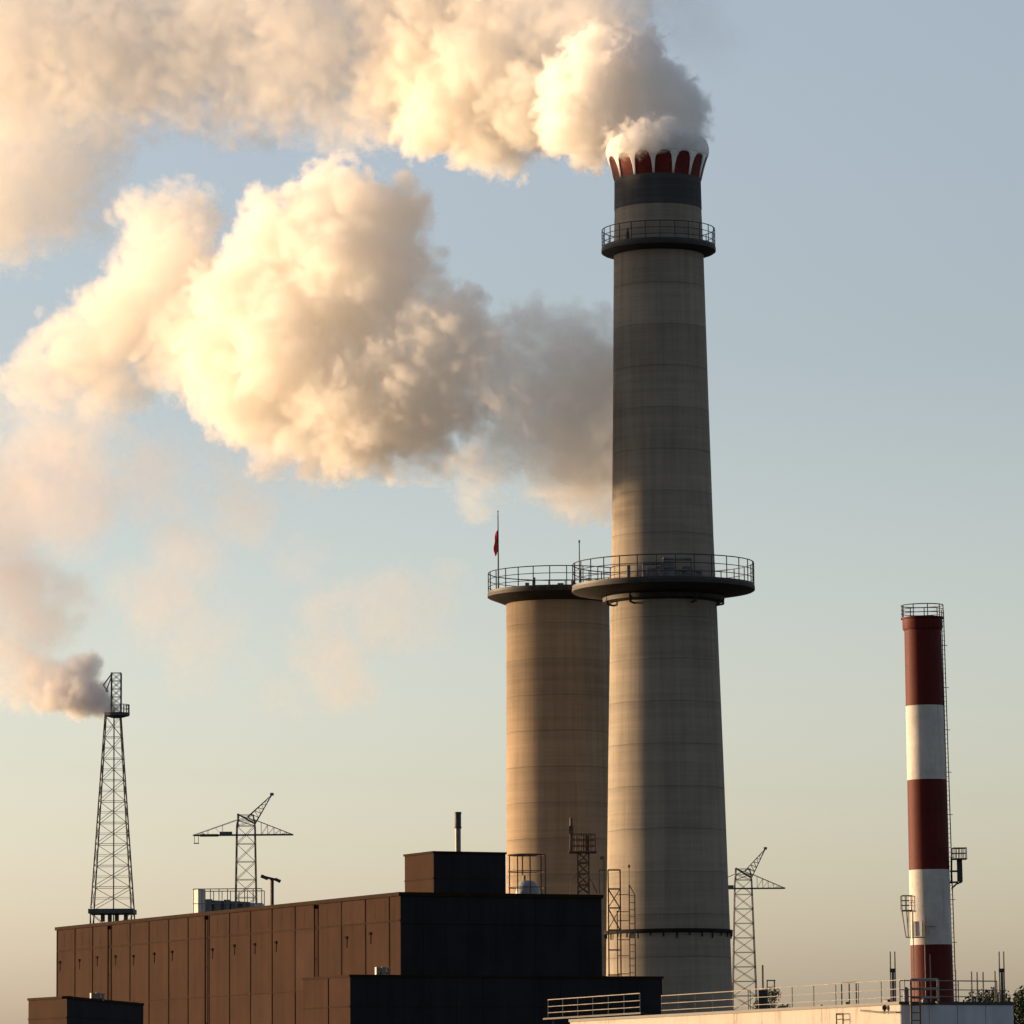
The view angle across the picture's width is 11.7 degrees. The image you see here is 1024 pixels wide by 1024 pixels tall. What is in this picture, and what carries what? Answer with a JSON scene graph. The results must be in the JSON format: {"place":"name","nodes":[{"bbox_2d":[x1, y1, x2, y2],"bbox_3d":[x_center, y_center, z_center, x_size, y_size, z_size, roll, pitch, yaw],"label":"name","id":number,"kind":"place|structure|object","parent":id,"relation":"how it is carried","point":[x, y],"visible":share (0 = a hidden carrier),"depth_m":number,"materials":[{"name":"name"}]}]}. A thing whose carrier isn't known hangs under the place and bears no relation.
{"place":"outdoors","nodes":[
{"label":"outdoors","id":0,"kind":"place"},
{"bbox_2d":[27,996,143,1023],"bbox_3d":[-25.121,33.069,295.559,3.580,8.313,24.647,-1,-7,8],"label":"block","id":1,"kind":"structure","parent":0,"point":[63,1010],"depth_m":288.08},
{"bbox_2d":[90,993,104,1000],"bbox_3d":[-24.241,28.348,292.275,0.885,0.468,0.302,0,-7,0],"label":"roof vent","id":2,"kind":"object","parent":1,"relation":"on","point":[95,995],"visible":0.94,"depth_m":292.20,"materials":[{"name":"metal"}]},
{"bbox_2d":[88,672,136,923],"bbox_3d":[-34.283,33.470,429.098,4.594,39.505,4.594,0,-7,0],"label":"flare tower","id":3,"kind":"structure","parent":0,"point":[130,910],"depth_m":430.00,"materials":[{"name":"metal"}]},
{"bbox_2d":[193,793,292,902],"bbox_3d":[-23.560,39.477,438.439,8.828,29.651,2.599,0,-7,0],"label":"crane tower","id":4,"kind":"structure","parent":0,"point":[253,821],"depth_m":439.38,"materials":[{"name":"metal"}]},
{"bbox_2d":[0,0,1023,1023],"label":"sky","id":5,"kind":"structure","parent":0,"point":[298,298],"materials":[{"name":"blue"}]},
{"bbox_2d":[607,865,635,975],"bbox_3d":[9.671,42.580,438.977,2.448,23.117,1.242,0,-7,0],"label":"ladder tower","id":6,"kind":"structure","parent":0,"point":[617,930],"depth_m":439.23,"materials":[{"name":"metal"}]},
{"bbox_2d":[728,847,784,1009],"bbox_3d":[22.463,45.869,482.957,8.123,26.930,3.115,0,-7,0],"label":"crane tower","id":7,"kind":"structure","parent":0,"point":[751,895],"depth_m":483.60,"materials":[{"name":"metal"}]},
{"bbox_2d":[1013,999,1023,1023],"bbox_3d":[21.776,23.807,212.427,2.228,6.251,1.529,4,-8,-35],"label":"tree","id":8,"kind":"object","parent":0,"point":[1018,1009],"visible":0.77,"depth_m":212.82,"materials":[{"name":"green plant"}]},
{"label":"ground","id":9,"kind":"structure","parent":0,"visible":0},
{"bbox_2d":[55,851,603,1023],"bbox_3d":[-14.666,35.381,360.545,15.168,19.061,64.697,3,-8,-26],"label":"factory building","id":10,"kind":"structure","parent":9,"relation":"on","point":[454,913],"depth_m":340.12,"materials":[{"name":"metal"}]},
{"bbox_2d":[193,888,264,912],"bbox_3d":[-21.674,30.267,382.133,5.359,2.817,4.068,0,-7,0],"label":"roof plant","id":11,"kind":"object","parent":10,"relation":"on","point":[201,903],"visible":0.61,"depth_m":380.55,"materials":[{"name":"metal"}]},
{"bbox_2d":[260,874,280,904],"bbox_3d":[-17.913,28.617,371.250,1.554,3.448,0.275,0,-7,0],"label":"floodlight post","id":12,"kind":"object","parent":10,"relation":"on","point":[272,880],"visible":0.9,"depth_m":371.25,"materials":[{"name":"metal"}]},
{"bbox_2d":[454,812,461,850],"bbox_3d":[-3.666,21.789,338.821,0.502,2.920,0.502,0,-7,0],"label":"flue pipe","id":13,"kind":"object","parent":10,"relation":"on","point":[457,826],"visible":1,"depth_m":338.68,"materials":[{"name":"metal"}]},
{"bbox_2d":[508,853,545,893],"bbox_3d":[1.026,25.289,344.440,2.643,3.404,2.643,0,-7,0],"label":"roof cage","id":14,"kind":"object","parent":10,"relation":"on","point":[529,855],"visible":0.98,"depth_m":343.77,"materials":[{"name":"metal"}]},
{"bbox_2d":[515,875,539,893],"bbox_3d":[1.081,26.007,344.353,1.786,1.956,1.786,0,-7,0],"label":"dome tank","id":15,"kind":"object","parent":10,"relation":"on","point":[526,890],"visible":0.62,"depth_m":343.76,"materials":[{"name":"metal"}]},
{"bbox_2d":[568,818,596,894],"bbox_3d":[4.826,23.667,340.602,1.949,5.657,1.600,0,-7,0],"label":"access tower","id":16,"kind":"structure","parent":10,"relation":"on","point":[586,840],"depth_m":340.05,"materials":[{"name":"metal"}]},
{"bbox_2d":[599,856,604,900],"bbox_3d":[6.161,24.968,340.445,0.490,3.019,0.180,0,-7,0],"label":"bent pipe","id":17,"kind":"object","parent":16,"relation":"attached to","point":[601,857],"visible":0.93,"depth_m":340.42,"materials":[{"name":"metal"}]},
{"bbox_2d":[302,974,663,1023],"bbox_3d":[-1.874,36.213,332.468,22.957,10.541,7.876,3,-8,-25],"label":"annex","id":18,"kind":"object","parent":9,"relation":"on","point":[422,999],"visible":0.99,"depth_m":328.75,"materials":[{"name":"black metal"}]},
{"bbox_2d":[375,967,390,974],"bbox_3d":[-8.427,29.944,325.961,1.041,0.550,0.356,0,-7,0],"label":"roof vent","id":19,"kind":"object","parent":18,"relation":"on","point":[380,970],"visible":1,"depth_m":325.87,"materials":[{"name":"metal"}]},
{"bbox_2d":[488,565,610,975],"bbox_3d":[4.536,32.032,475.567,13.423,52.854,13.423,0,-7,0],"label":"storage silo","id":20,"kind":"object","parent":9,"relation":"on","point":[557,681],"visible":0.73,"depth_m":472.73,"materials":[{"name":"concrete"}]},
{"bbox_2d":[493,511,498,587],"bbox_3d":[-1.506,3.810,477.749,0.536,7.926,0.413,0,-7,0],"label":"flagpole","id":21,"kind":"object","parent":20,"relation":"on","point":[496,547],"visible":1,"depth_m":477.81,"materials":[{"name":"paint"}]},
{"bbox_2d":[578,540,579,582],"bbox_3d":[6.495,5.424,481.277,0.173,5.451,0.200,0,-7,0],"label":"antenna","id":22,"kind":"object","parent":20,"relation":"on","point":[579,556],"visible":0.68,"depth_m":481.39,"materials":[{"name":"paint"}]},
{"bbox_2d":[543,993,645,1023],"bbox_3d":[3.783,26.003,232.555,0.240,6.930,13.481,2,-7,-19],"label":"roof catwalk","id":23,"kind":"object","parent":9,"relation":"on","point":[592,1015],"visible":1,"depth_m":232.87,"materials":[{"name":"metal"}]},
{"bbox_2d":[572,129,754,1013],"bbox_3d":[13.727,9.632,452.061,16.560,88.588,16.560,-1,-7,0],"label":"tall chimney","id":24,"kind":"object","parent":9,"relation":"on","point":[663,592],"visible":0.98,"depth_m":448.42,"materials":[{"name":"concrete"}]},
{"bbox_2d":[752,985,790,1008],"bbox_3d":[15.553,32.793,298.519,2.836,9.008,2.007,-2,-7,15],"label":"tree","id":25,"kind":"object","parent":9,"relation":"on","point":[770,1000],"visible":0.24,"depth_m":298.64,"materials":[{"name":"green plant"}]},
{"bbox_2d":[569,979,1013,1023],"bbox_3d":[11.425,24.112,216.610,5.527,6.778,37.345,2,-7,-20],"label":"pale shed","id":26,"kind":"structure","parent":9,"relation":"on","point":[886,1011],"depth_m":203.59,"materials":[{"name":"paint"}]},
{"bbox_2d":[758,965,766,1008],"bbox_3d":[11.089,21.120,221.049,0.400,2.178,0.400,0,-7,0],"label":"vent pipe","id":27,"kind":"object","parent":26,"relation":"on","point":[762,993],"visible":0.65,"depth_m":220.82,"materials":[{"name":"metal"}]},
{"bbox_2d":[766,980,775,1008],"bbox_3d":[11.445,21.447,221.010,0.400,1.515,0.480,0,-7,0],"label":"roof frame","id":28,"kind":"object","parent":26,"relation":"on","point":[767,991],"visible":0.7,"depth_m":220.82,"materials":[{"name":"metal"}]},
{"bbox_2d":[890,951,895,1001],"bbox_3d":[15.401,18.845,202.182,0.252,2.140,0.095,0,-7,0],"label":"aerial rod","id":29,"kind":"object","parent":26,"relation":"on","point":[893,984],"visible":0.72,"depth_m":202.14,"materials":[{"name":"metal"}]},
{"bbox_2d":[954,969,957,1001],"bbox_3d":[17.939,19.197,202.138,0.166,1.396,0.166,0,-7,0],"label":"aerial rod","id":30,"kind":"object","parent":26,"relation":"on","point":[955,988],"visible":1,"depth_m":202.09,"materials":[{"name":"metal"}]},
{"bbox_2d":[970,971,973,1001],"bbox_3d":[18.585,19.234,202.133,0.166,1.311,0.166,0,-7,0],"label":"aerial rod","id":31,"kind":"object","parent":26,"relation":"on","point":[971,989],"visible":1,"depth_m":202.09,"materials":[{"name":"metal"}]},
{"bbox_2d":[981,972,985,1001],"bbox_3d":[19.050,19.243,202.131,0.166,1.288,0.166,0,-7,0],"label":"aerial rod","id":32,"kind":"object","parent":26,"relation":"on","point":[983,986],"visible":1,"depth_m":202.12,"materials":[{"name":"metal"}]},
{"bbox_2d":[993,971,996,1001],"bbox_3d":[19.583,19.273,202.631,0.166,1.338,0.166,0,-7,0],"label":"aerial rod","id":33,"kind":"object","parent":26,"relation":"on","point":[995,985],"visible":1,"depth_m":202.62,"materials":[{"name":"metal"}]},
{"bbox_2d":[998,951,1004,1001],"bbox_3d":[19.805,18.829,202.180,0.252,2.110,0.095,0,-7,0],"label":"aerial rod","id":34,"kind":"object","parent":26,"relation":"on","point":[1002,987],"visible":1,"depth_m":202.13,"materials":[{"name":"metal"}]},
{"bbox_2d":[909,978,938,1023],"bbox_3d":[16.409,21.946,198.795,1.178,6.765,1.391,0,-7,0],"label":"stair frame","id":35,"kind":"object","parent":9,"relation":"on","point":[919,998],"visible":1,"depth_m":198.49,"materials":[{"name":"paint"}]},
{"bbox_2d":[900,603,966,1001],"bbox_3d":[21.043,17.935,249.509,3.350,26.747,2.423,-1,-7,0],"label":"striped chimney","id":36,"kind":"object","parent":9,"relation":"on","point":[929,905],"visible":0.99,"depth_m":249.29,"materials":[{"name":"red paint"}]},
{"bbox_2d":[962,991,984,1001],"bbox_3d":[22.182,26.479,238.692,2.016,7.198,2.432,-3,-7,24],"label":"tree","id":37,"kind":"object","parent":9,"relation":"on","point":[975,1000],"visible":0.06,"depth_m":238.91,"materials":[{"name":"green plant"}]},
{"bbox_2d":[974,989,993,1001],"bbox_3d":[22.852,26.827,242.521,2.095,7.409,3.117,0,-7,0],"label":"tree","id":38,"kind":"object","parent":9,"relation":"on","point":[985,992],"visible":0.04,"depth_m":242.81,"materials":[{"name":"green plant"}]},
{"bbox_2d":[985,986,1021,1021],"bbox_3d":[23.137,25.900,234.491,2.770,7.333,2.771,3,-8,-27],"label":"tree","id":39,"kind":"object","parent":9,"relation":"on","point":[993,998],"visible":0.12,"depth_m":234.81,"materials":[{"name":"green plant"}]},
{"bbox_2d":[1012,985,1023,1023],"bbox_3d":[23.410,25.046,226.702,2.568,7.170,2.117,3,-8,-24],"label":"tree","id":40,"kind":"object","parent":9,"relation":"on","point":[1019,995],"visible":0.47,"depth_m":226.81,"materials":[{"name":"green plant"}]}
]}

